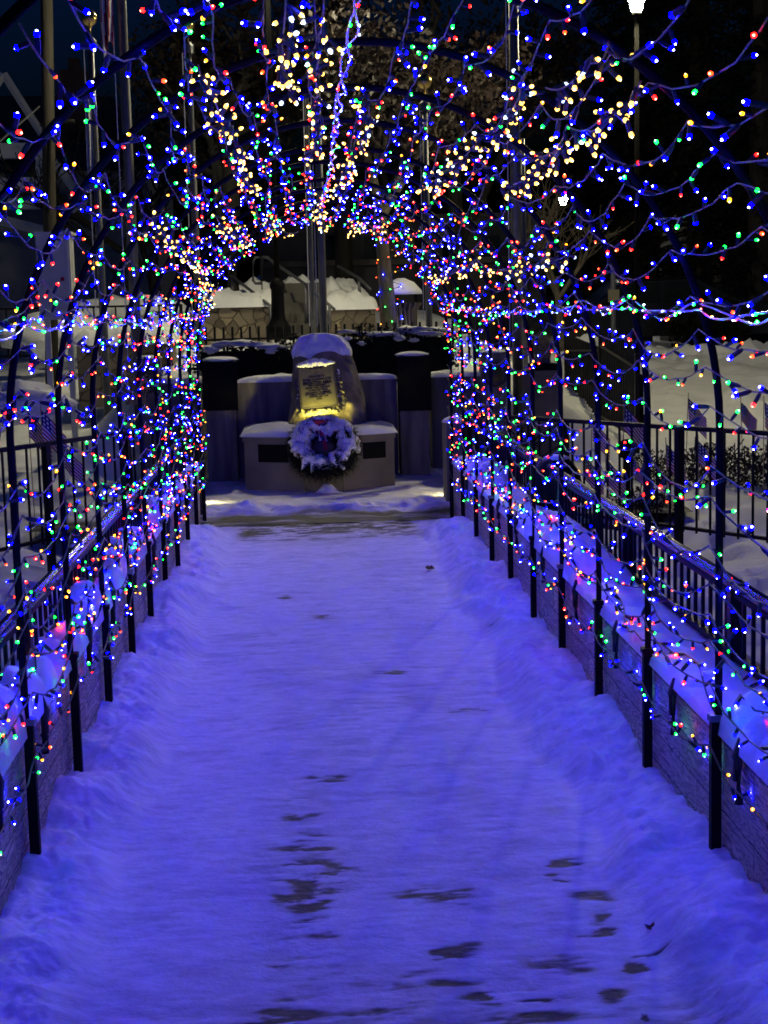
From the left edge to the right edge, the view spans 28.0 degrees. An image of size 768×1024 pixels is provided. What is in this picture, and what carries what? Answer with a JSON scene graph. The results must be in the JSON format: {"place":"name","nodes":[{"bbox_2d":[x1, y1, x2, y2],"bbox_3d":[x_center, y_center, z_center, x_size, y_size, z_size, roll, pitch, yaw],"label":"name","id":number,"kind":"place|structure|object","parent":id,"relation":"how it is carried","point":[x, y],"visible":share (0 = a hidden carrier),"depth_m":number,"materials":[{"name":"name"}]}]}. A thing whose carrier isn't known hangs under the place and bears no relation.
{"place":"outdoors","nodes":[
{"label":"outdoors","id":0,"kind":"place"},
{"bbox_2d":[32,460,692,531],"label":"plaza","id":1,"kind":"structure","parent":0,"point":[404,497],"depth_m":13.18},
{"bbox_2d":[242,433,395,491],"bbox_3d":[-0.622,-0.456,14.896,1.454,0.652,1.015,-2,7,-3],"label":"pedestal","id":2,"kind":"object","parent":1,"relation":"on","point":[267,468],"visible":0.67,"depth_m":14.51,"materials":[{"name":"stone"}]},
{"bbox_2d":[288,333,366,424],"bbox_3d":[-0.559,-1.244,14.901,0.768,0.969,0.752,-2,7,-3],"label":"memorial boulder","id":3,"kind":"object","parent":2,"relation":"on","point":[325,376],"visible":0.97,"depth_m":14.77,"materials":[{"name":"grey stone"}]},
{"bbox_2d":[282,410,362,492],"bbox_3d":[-0.560,-0.533,14.240,0.814,0.814,0.646,-2,7,-3],"label":"wreath","id":4,"kind":"object","parent":1,"relation":"on","point":[305,458],"visible":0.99,"depth_m":14.15,"materials":[{"name":"green"}]},
{"bbox_2d":[196,216,453,520],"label":"arch hoop","id":5,"kind":"object","parent":1,"relation":"on","point":[202,462],"visible":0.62,"depth_m":12.50,"materials":[{"name":"black metal"}]},
{"bbox_2d":[187,0,282,236],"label":"light string","id":6,"kind":"object","parent":5,"relation":"attached to","point":[208,6],"visible":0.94,"depth_m":4.46,"materials":[{"name":"multicoloured plastic"}]},
{"bbox_2d":[518,362,558,457],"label":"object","id":7,"kind":"object","parent":1,"relation":"on","point":[546,401],"visible":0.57,"depth_m":15.70,"materials":[{"name":"concrete"}]},
{"bbox_2d":[0,0,751,310],"label":"sky","id":8,"kind":"structure","parent":0,"point":[23,66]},
{"bbox_2d":[0,516,767,1023],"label":"path","id":9,"kind":"structure","parent":0,"point":[368,772],"depth_m":5.04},
{"bbox_2d":[0,0,38,36],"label":"arch hoop","id":10,"kind":"object","parent":9,"relation":"on","point":[13,13],"visible":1,"depth_m":2.60,"materials":[{"name":"black metal"}]},
{"bbox_2d":[0,386,201,565],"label":"light string","id":11,"kind":"object","parent":10,"relation":"attached to","point":[12,537],"visible":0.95,"depth_m":6.11,"materials":[{"name":"multicoloured plastic"}]},
{"bbox_2d":[1,206,221,295],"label":"light string","id":12,"kind":"object","parent":10,"relation":"attached to","point":[77,239],"visible":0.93,"depth_m":5.04,"materials":[{"name":"multicoloured plastic"}]},
{"bbox_2d":[0,112,235,269],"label":"light string","id":13,"kind":"object","parent":10,"relation":"attached to","point":[13,131],"visible":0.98,"depth_m":4.44,"materials":[{"name":"multicoloured plastic"}]},
{"bbox_2d":[140,0,270,241],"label":"light string","id":14,"kind":"object","parent":10,"relation":"attached to","point":[172,24],"visible":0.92,"depth_m":4.03,"materials":[{"name":"multicoloured plastic"}]},
{"bbox_2d":[344,0,470,227],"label":"light string","id":15,"kind":"object","parent":10,"relation":"attached to","point":[406,100],"visible":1,"depth_m":5.45,"materials":[{"name":"multicoloured plastic"}]},
{"bbox_2d":[394,16,767,255],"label":"light string","id":16,"kind":"object","parent":10,"relation":"attached to","point":[648,89],"visible":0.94,"depth_m":4.34,"materials":[{"name":"multicoloured plastic"}]},
{"bbox_2d":[437,275,767,320],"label":"light string","id":17,"kind":"object","parent":10,"relation":"attached to","point":[726,304],"visible":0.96,"depth_m":5.08,"materials":[{"name":"multicoloured plastic"}]},
{"bbox_2d":[447,364,767,511],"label":"light string","id":18,"kind":"object","parent":10,"relation":"attached to","point":[697,483],"visible":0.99,"depth_m":5.53,"materials":[{"name":"multicoloured plastic"}]},
{"bbox_2d":[188,209,465,524],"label":"arch hoop","id":19,"kind":"object","parent":9,"relation":"on","point":[196,514],"visible":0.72,"depth_m":11.58,"materials":[{"name":"black metal"}]},
{"bbox_2d":[380,0,689,242],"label":"light string","id":20,"kind":"object","parent":19,"relation":"hanging from","point":[677,12],"visible":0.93,"depth_m":3.97,"materials":[{"name":"multicoloured plastic"}]},
{"bbox_2d":[178,200,478,539],"bbox_3d":[-0.399,-0.917,10.729,2.093,2.481,0.044,-1,8,4],"label":"arch hoop","id":21,"kind":"object","parent":9,"relation":"on","point":[475,490],"visible":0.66,"depth_m":10.68,"materials":[{"name":"black metal"}]},
{"bbox_2d":[0,412,205,635],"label":"light string","id":22,"kind":"object","parent":21,"relation":"attached to","point":[78,538],"visible":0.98,"depth_m":6.09,"materials":[{"name":"multicoloured plastic"}]},
{"bbox_2d":[405,99,767,267],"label":"light string","id":23,"kind":"object","parent":21,"relation":"hanging from","point":[723,122],"visible":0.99,"depth_m":4.14,"materials":[{"name":"multicoloured plastic"}]},
{"bbox_2d":[425,182,767,289],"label":"light string","id":24,"kind":"object","parent":21,"relation":"hanging from","point":[754,201],"visible":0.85,"depth_m":4.62,"materials":[{"name":"multicoloured plastic"}]},
{"bbox_2d":[167,187,494,565],"bbox_3d":[-0.352,-0.808,9.835,2.093,2.494,0.044,-1,8,4],"label":"arch hoop","id":25,"kind":"object","parent":9,"relation":"on","point":[491,497],"visible":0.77,"depth_m":9.79,"materials":[{"name":"black metal"}]},
{"bbox_2d":[0,450,203,745],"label":"light string","id":26,"kind":"object","parent":25,"relation":"attached to","point":[52,691],"visible":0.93,"depth_m":6.10,"materials":[{"name":"multicoloured plastic"}]},
{"bbox_2d":[0,177,226,278],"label":"light string","id":27,"kind":"object","parent":25,"relation":"attached to","point":[32,187],"visible":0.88,"depth_m":4.52,"materials":[{"name":"multicoloured plastic"}]},
{"bbox_2d":[325,0,424,225],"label":"light string","id":28,"kind":"object","parent":25,"relation":"hanging from","point":[399,52],"visible":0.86,"depth_m":4.81,"materials":[{"name":"multicoloured plastic"}]},
{"bbox_2d":[447,377,767,556],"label":"light string","id":29,"kind":"object","parent":25,"relation":"attached to","point":[724,513],"visible":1,"depth_m":5.92,"materials":[{"name":"multicoloured plastic"}]},
{"bbox_2d":[153,177,513,580],"bbox_3d":[-0.305,-0.683,8.943,2.093,2.477,0.044,-1,8,4],"label":"arch hoop","id":30,"kind":"object","parent":9,"relation":"on","point":[502,323],"visible":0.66,"depth_m":8.90,"materials":[{"name":"black metal"}]},
{"bbox_2d":[0,421,203,675],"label":"light string","id":31,"kind":"object","parent":30,"relation":"attached to","point":[78,565],"visible":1,"depth_m":6.14,"materials":[{"name":"multicoloured plastic"}]},
{"bbox_2d":[446,390,767,616],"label":"light string","id":32,"kind":"object","parent":30,"relation":"attached to","point":[681,551],"visible":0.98,"depth_m":5.51,"materials":[{"name":"multicoloured plastic"}]},
{"bbox_2d":[137,159,536,617],"bbox_3d":[-0.258,-0.574,8.049,2.093,2.491,0.044,-1,8,4],"label":"arch hoop","id":33,"kind":"object","parent":9,"relation":"on","point":[533,584],"visible":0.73,"depth_m":8.01,"materials":[{"name":"black metal"}]},
{"bbox_2d":[429,223,767,305],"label":"light string","id":34,"kind":"object","parent":33,"relation":"hanging from","point":[656,263],"visible":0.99,"depth_m":5.29,"materials":[{"name":"multicoloured plastic"}]},
{"bbox_2d":[116,144,565,652],"bbox_3d":[-0.210,-0.449,7.157,2.093,2.474,0.044,-1,8,4],"label":"arch hoop","id":35,"kind":"object","parent":9,"relation":"on","point":[560,565],"visible":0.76,"depth_m":7.12,"materials":[{"name":"black metal"}]},
{"bbox_2d":[68,0,256,255],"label":"light string","id":36,"kind":"object","parent":35,"relation":"hanging from","point":[92,44],"visible":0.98,"depth_m":4.20,"materials":[{"name":"multicoloured plastic"}]},
{"bbox_2d":[299,0,341,165],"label":"light string","id":37,"kind":"object","parent":35,"relation":"attached to","point":[314,61],"visible":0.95,"depth_m":4.69,"materials":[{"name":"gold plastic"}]},
{"bbox_2d":[416,148,767,278],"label":"light string","id":38,"kind":"object","parent":35,"relation":"hanging from","point":[723,157],"visible":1,"depth_m":4.59,"materials":[{"name":"multicoloured plastic"}]},
{"bbox_2d":[90,117,603,701],"bbox_3d":[-0.163,-0.336,6.263,2.093,2.482,0.044,-1,8,4],"label":"arch hoop","id":39,"kind":"object","parent":9,"relation":"on","point":[598,649],"visible":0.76,"depth_m":6.23,"materials":[{"name":"black metal"}]},
{"bbox_2d":[14,21,246,257],"bbox_3d":[-0.870,-1.441,7.524,0.110,0.144,9.925,-2,7,-3],"label":"light string","id":40,"kind":"object","parent":39,"relation":"attached to","point":[89,99],"visible":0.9,"depth_m":3.77,"materials":[{"name":"multicoloured plastic"}]},
{"bbox_2d":[190,64,260,195],"bbox_3d":[-0.555,-1.357,5.784,0.120,0.124,3.757,-2,7,-3],"label":"light string","id":41,"kind":"object","parent":39,"relation":"attached to","point":[240,153],"visible":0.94,"depth_m":5.05,"materials":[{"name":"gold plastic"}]},
{"bbox_2d":[416,69,533,198],"bbox_3d":[0.304,-1.326,5.734,0.130,0.135,3.510,-2,7,-3],"label":"light string","id":42,"kind":"object","parent":39,"relation":"attached to","point":[511,117],"visible":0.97,"depth_m":5.31,"materials":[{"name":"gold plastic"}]},
{"bbox_2d":[444,345,767,449],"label":"light string","id":43,"kind":"object","parent":39,"relation":"hanging from","point":[659,412],"visible":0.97,"depth_m":5.61,"materials":[{"name":"multicoloured plastic"}]},
{"bbox_2d":[445,332,767,406],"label":"light string","id":44,"kind":"object","parent":39,"relation":"attached to","point":[732,385],"visible":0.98,"depth_m":5.49,"materials":[{"name":"multicoloured plastic"}]},
{"bbox_2d":[448,418,767,678],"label":"light string","id":45,"kind":"object","parent":39,"relation":"attached to","point":[664,598],"visible":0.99,"depth_m":5.45,"materials":[{"name":"multicoloured plastic"}]},
{"bbox_2d":[55,83,653,771],"bbox_3d":[-0.116,-0.221,5.370,2.093,2.484,0.044,-1,8,4],"label":"arch hoop","id":46,"kind":"object","parent":9,"relation":"on","point":[647,649],"visible":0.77,"depth_m":5.33,"materials":[{"name":"black metal"}]},
{"bbox_2d":[370,0,591,239],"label":"light string","id":47,"kind":"object","parent":46,"relation":"attached to","point":[429,174],"visible":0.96,"depth_m":4.52,"materials":[{"name":"multicoloured plastic"}]},
{"bbox_2d":[448,408,767,638],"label":"light string","id":48,"kind":"object","parent":46,"relation":"attached to","point":[629,525],"visible":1,"depth_m":5.55,"materials":[{"name":"multicoloured plastic"}]},
{"bbox_2d":[6,37,723,854],"bbox_3d":[-0.069,-0.103,4.477,2.093,2.480,0.044,-1,8,4],"label":"arch hoop","id":49,"kind":"object","parent":9,"relation":"on","point":[714,719],"visible":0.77,"depth_m":4.43,"materials":[{"name":"black metal"}]},
{"bbox_2d":[447,442,767,761],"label":"light string","id":50,"kind":"object","parent":49,"relation":"attached to","point":[668,661],"visible":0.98,"depth_m":5.49,"materials":[{"name":"multicoloured plastic"}]},
{"bbox_2d":[448,434,767,706],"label":"light string","id":51,"kind":"object","parent":49,"relation":"attached to","point":[592,550],"visible":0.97,"depth_m":5.53,"materials":[{"name":"multicoloured plastic"}]},
{"bbox_2d":[449,470,767,828],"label":"light string","id":52,"kind":"object","parent":49,"relation":"hanging from","point":[692,743],"visible":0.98,"depth_m":5.67,"materials":[{"name":"multicoloured plastic"}]},
{"bbox_2d":[0,0,767,227],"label":"arch hoop","id":53,"kind":"object","parent":9,"relation":"on","point":[688,108],"visible":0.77,"depth_m":3.42,"materials":[{"name":"black metal"}]},
{"bbox_2d":[0,435,208,723],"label":"light string","id":54,"kind":"object","parent":53,"relation":"attached to","point":[19,673],"visible":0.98,"depth_m":5.97,"materials":[{"name":"multicoloured plastic"}]},
{"bbox_2d":[241,0,299,224],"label":"light string","id":55,"kind":"object","parent":53,"relation":"attached to","point":[261,46],"visible":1,"depth_m":5.04,"materials":[{"name":"multicoloured plastic"}]},
{"bbox_2d":[264,0,303,105],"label":"light string","id":56,"kind":"object","parent":53,"relation":"attached to","point":[282,80],"visible":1,"depth_m":3.87,"materials":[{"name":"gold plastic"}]},
{"bbox_2d":[358,0,537,232],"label":"light string","id":57,"kind":"object","parent":53,"relation":"attached to","point":[406,166],"visible":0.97,"depth_m":4.91,"materials":[{"name":"multicoloured plastic"}]},
{"bbox_2d":[500,80,643,199],"bbox_3d":[0.518,-1.071,4.680,0.108,0.130,2.571,-2,7,-3],"label":"light string","id":58,"kind":"object","parent":53,"relation":"hanging from","point":[523,185],"visible":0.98,"depth_m":4.31,"materials":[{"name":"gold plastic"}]},
{"bbox_2d":[531,41,636,114],"bbox_3d":[0.471,-1.027,3.659,0.093,0.096,0.836,-2,8,-5],"label":"light string","id":59,"kind":"object","parent":53,"relation":"attached to","point":[583,73],"visible":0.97,"depth_m":3.52,"materials":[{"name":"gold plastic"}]},
{"bbox_2d":[442,315,767,366],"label":"light string","id":60,"kind":"object","parent":53,"relation":"hanging from","point":[738,351],"visible":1,"depth_m":5.39,"materials":[{"name":"multicoloured plastic"}]},
{"bbox_2d":[0,275,767,669],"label":"snow ground","id":61,"kind":"structure","parent":0,"point":[744,559],"depth_m":16.21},
{"bbox_2d":[0,0,74,388],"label":"utility pole","id":62,"kind":"object","parent":61,"relation":"on","point":[48,116],"visible":0.49,"depth_m":21.17,"materials":[{"name":"metal"}]},
{"bbox_2d":[0,379,78,432],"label":"snow heap","id":63,"kind":"object","parent":61,"relation":"on","point":[38,391],"visible":0.58,"depth_m":15.09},
{"bbox_2d":[0,311,98,361],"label":"snow heap","id":64,"kind":"object","parent":61,"relation":"on","point":[33,337],"visible":0.23,"depth_m":23.15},
{"bbox_2d":[31,231,78,463],"bbox_3d":[-3.557,-1.712,16.908,0.420,2.677,0.400,-2,7,-3],"label":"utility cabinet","id":65,"kind":"object","parent":61,"relation":"on","point":[61,271],"visible":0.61,"depth_m":16.67,"materials":[{"name":"grey metal"}]},
{"bbox_2d":[0,58,182,358],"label":"house","id":66,"kind":"structure","parent":61,"relation":"on","point":[18,261],"depth_m":37.19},
{"bbox_2d":[81,10,111,416],"bbox_3d":[-3.114,-3.157,16.793,0.167,4.499,0.165,-2,7,-3],"label":"flagpole","id":67,"kind":"object","parent":61,"relation":"on","point":[90,20],"visible":0.68,"depth_m":16.77,"materials":[{"name":"metal"}]},
{"bbox_2d":[0,473,200,915],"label":"retaining wall","id":68,"kind":"structure","parent":61,"relation":"on","point":[54,764],"depth_m":5.45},
{"bbox_2d":[0,434,188,680],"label":"railing","id":69,"kind":"object","parent":68,"relation":"on","point":[111,520],"visible":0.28,"depth_m":6.37,"materials":[{"name":"black metal"}]},
{"bbox_2d":[0,465,200,776],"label":"snow cap","id":70,"kind":"object","parent":68,"relation":"on","point":[44,678],"visible":0.48,"depth_m":5.64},
{"bbox_2d":[0,477,204,854],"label":"light string","id":71,"kind":"object","parent":68,"relation":"attached to","point":[16,800],"visible":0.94,"depth_m":5.95,"materials":[{"name":"multicoloured plastic"}]},
{"bbox_2d":[0,421,201,572],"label":"railing","id":72,"kind":"object","parent":61,"relation":"on","point":[45,446],"visible":0.4,"depth_m":11.17,"materials":[{"name":"black metal"}]},
{"bbox_2d":[0,59,210,296],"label":"bare tree","id":73,"kind":"object","parent":61,"relation":"on","point":[77,216],"visible":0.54,"depth_m":29.36,"materials":[{"name":"brown plant"}]},
{"bbox_2d":[76,344,176,407],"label":"stone wall","id":74,"kind":"structure","parent":61,"relation":"on","point":[84,358],"depth_m":19.28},
{"bbox_2d":[113,0,140,428],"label":"flagpole","id":75,"kind":"object","parent":61,"relation":"on","point":[126,123],"visible":0.67,"depth_m":15.47,"materials":[{"name":"metal"}]},
{"bbox_2d":[201,356,239,481],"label":"pillar","id":76,"kind":"structure","parent":61,"relation":"on","point":[220,390],"depth_m":15.16,"materials":[{"name":"stone"}]},
{"bbox_2d":[111,0,344,290],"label":"oak tree","id":77,"kind":"object","parent":61,"relation":"on","point":[245,85],"visible":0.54,"depth_m":25.52,"materials":[{"name":"brown plant"}]},
{"bbox_2d":[202,307,274,344],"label":"stone wall","id":78,"kind":"structure","parent":61,"relation":"on","point":[237,318],"depth_m":23.24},
{"bbox_2d":[191,333,299,379],"bbox_3d":[-1.431,-1.466,16.492,1.274,0.876,0.668,-2,7,-3],"label":"hedge","id":79,"kind":"object","parent":61,"relation":"on","point":[269,358],"visible":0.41,"depth_m":16.29,"materials":[{"name":"green plant"}]},
{"bbox_2d":[266,0,291,336],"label":"street lamp","id":80,"kind":"object","parent":61,"relation":"on","point":[278,317],"visible":0.9,"depth_m":20.16,"materials":[{"name":"black metal"}]},
{"bbox_2d":[238,379,398,477],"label":"memorial wall","id":81,"kind":"structure","parent":61,"relation":"on","point":[262,402],"depth_m":15.39,"materials":[{"name":"stone"}]},
{"bbox_2d":[309,27,327,332],"bbox_3d":[-0.707,-3.301,16.884,0.088,3.909,0.126,2,8,23],"label":"flagpole","id":82,"kind":"object","parent":61,"relation":"on","point":[322,278],"visible":0.39,"depth_m":16.93,"materials":[{"name":"metal"}]},
{"bbox_2d":[176,0,583,278],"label":"oak tree","id":83,"kind":"object","parent":61,"relation":"on","point":[343,252],"visible":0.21,"depth_m":30.04,"materials":[{"name":"brown plant"}]},
{"bbox_2d":[335,322,458,376],"bbox_3d":[0.100,-1.589,16.757,1.499,0.978,0.639,-2,7,-3],"label":"hedge","id":84,"kind":"object","parent":61,"relation":"on","point":[377,352],"visible":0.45,"depth_m":16.55,"materials":[{"name":"green plant"}]},
{"bbox_2d":[258,212,546,347],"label":"hall","id":85,"kind":"structure","parent":61,"relation":"on","point":[293,254],"depth_m":33.62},
{"bbox_2d":[395,351,431,474],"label":"pillar","id":86,"kind":"structure","parent":61,"relation":"on","point":[414,387],"depth_m":15.25,"materials":[{"name":"stone"}]},
{"bbox_2d":[293,0,547,337],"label":"oak tree","id":87,"kind":"object","parent":61,"relation":"on","point":[390,106],"visible":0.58,"depth_m":20.23,"materials":[{"name":"brown plant"}]},
{"bbox_2d":[417,73,432,326],"bbox_3d":[0.477,-3.118,16.988,0.167,3.366,0.165,-2,7,-3],"label":"flagpole","id":88,"kind":"object","parent":61,"relation":"on","point":[424,81],"visible":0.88,"depth_m":16.91,"materials":[{"name":"metal"}]},
{"bbox_2d":[241,0,631,331],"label":"oak tree","id":89,"kind":"object","parent":61,"relation":"on","point":[455,197],"visible":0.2,"depth_m":29.34,"materials":[{"name":"brown plant"}]},
{"bbox_2d":[429,376,481,468],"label":"memorial wall","id":90,"kind":"structure","parent":61,"relation":"on","point":[438,412],"depth_m":15.55,"materials":[{"name":"stone"}]},
{"bbox_2d":[479,349,506,456],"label":"pillar","id":91,"kind":"structure","parent":61,"relation":"on","point":[499,373],"depth_m":15.23,"materials":[{"name":"stone"}]},
{"bbox_2d":[505,0,522,422],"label":"flagpole","id":92,"kind":"object","parent":61,"relation":"on","point":[515,171],"visible":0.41,"depth_m":15.74,"materials":[{"name":"metal"}]},
{"bbox_2d":[481,174,631,351],"bbox_3d":[2.754,-4.061,25.293,2.536,3.328,2.272,-2,7,-3],"label":"bare tree","id":93,"kind":"object","parent":61,"relation":"on","point":[557,293],"visible":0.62,"depth_m":24.90,"materials":[{"name":"brown plant"}]},
{"bbox_2d":[564,335,602,420],"bbox_3d":[2.643,-1.689,20.520,0.048,1.352,3.250,-1,7,-1],"label":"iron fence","id":94,"kind":"object","parent":61,"relation":"on","point":[574,347],"visible":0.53,"depth_m":20.44,"materials":[{"name":"black"}]},
{"bbox_2d":[453,465,767,894],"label":"retaining wall","id":95,"kind":"structure","parent":61,"relation":"on","point":[680,764],"depth_m":5.35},
{"bbox_2d":[452,456,767,784],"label":"snow cap","id":96,"kind":"object","parent":95,"relation":"on","point":[749,722],"visible":0.64,"depth_m":5.84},
{"bbox_2d":[485,425,767,687],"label":"railing","id":97,"kind":"object","parent":95,"relation":"on","point":[702,567],"visible":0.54,"depth_m":6.37,"materials":[{"name":"black metal"}]},
{"bbox_2d":[465,412,767,562],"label":"railing","id":98,"kind":"object","parent":61,"relation":"on","point":[678,526],"visible":0.42,"depth_m":11.10,"materials":[{"name":"black metal"}]},
{"bbox_2d":[599,333,639,452],"bbox_3d":[2.702,-1.340,17.741,0.048,1.402,2.449,-2,7,-1],"label":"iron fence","id":99,"kind":"object","parent":61,"relation":"on","point":[617,355],"visible":0.57,"depth_m":17.61,"materials":[{"name":"black"}]},
{"bbox_2d":[628,0,643,422],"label":"street lamp","id":100,"kind":"object","parent":61,"relation":"on","point":[636,6],"visible":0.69,"depth_m":17.99,"materials":[{"name":"black"}]},
{"bbox_2d":[538,0,743,340],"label":"conifer","id":101,"kind":"object","parent":61,"relation":"on","point":[617,26],"visible":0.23,"depth_m":35.30,"materials":[{"name":"green plant"}]},
{"bbox_2d":[522,276,767,343],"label":"parked car","id":102,"kind":"object","parent":61,"relation":"on","point":[663,293],"visible":0.34,"depth_m":27.64,"materials":[{"name":"black paint"}]},
{"bbox_2d":[538,0,767,343],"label":"conifer","id":103,"kind":"object","parent":61,"relation":"on","point":[697,66],"visible":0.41,"depth_m":31.45,"materials":[{"name":"green plant"}]},
{"bbox_2d":[599,0,767,343],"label":"conifer","id":104,"kind":"object","parent":61,"relation":"on","point":[756,127],"visible":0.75,"depth_m":29.80,"materials":[{"name":"green plant"}]},
{"bbox_2d":[665,290,751,346],"bbox_3d":[5.687,-3.249,26.943,1.539,1.267,1.076,-2,7,-3],"label":"shrub","id":105,"kind":"object","parent":61,"relation":"on","point":[730,328],"visible":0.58,"depth_m":26.75,"materials":[{"name":"green plant"}]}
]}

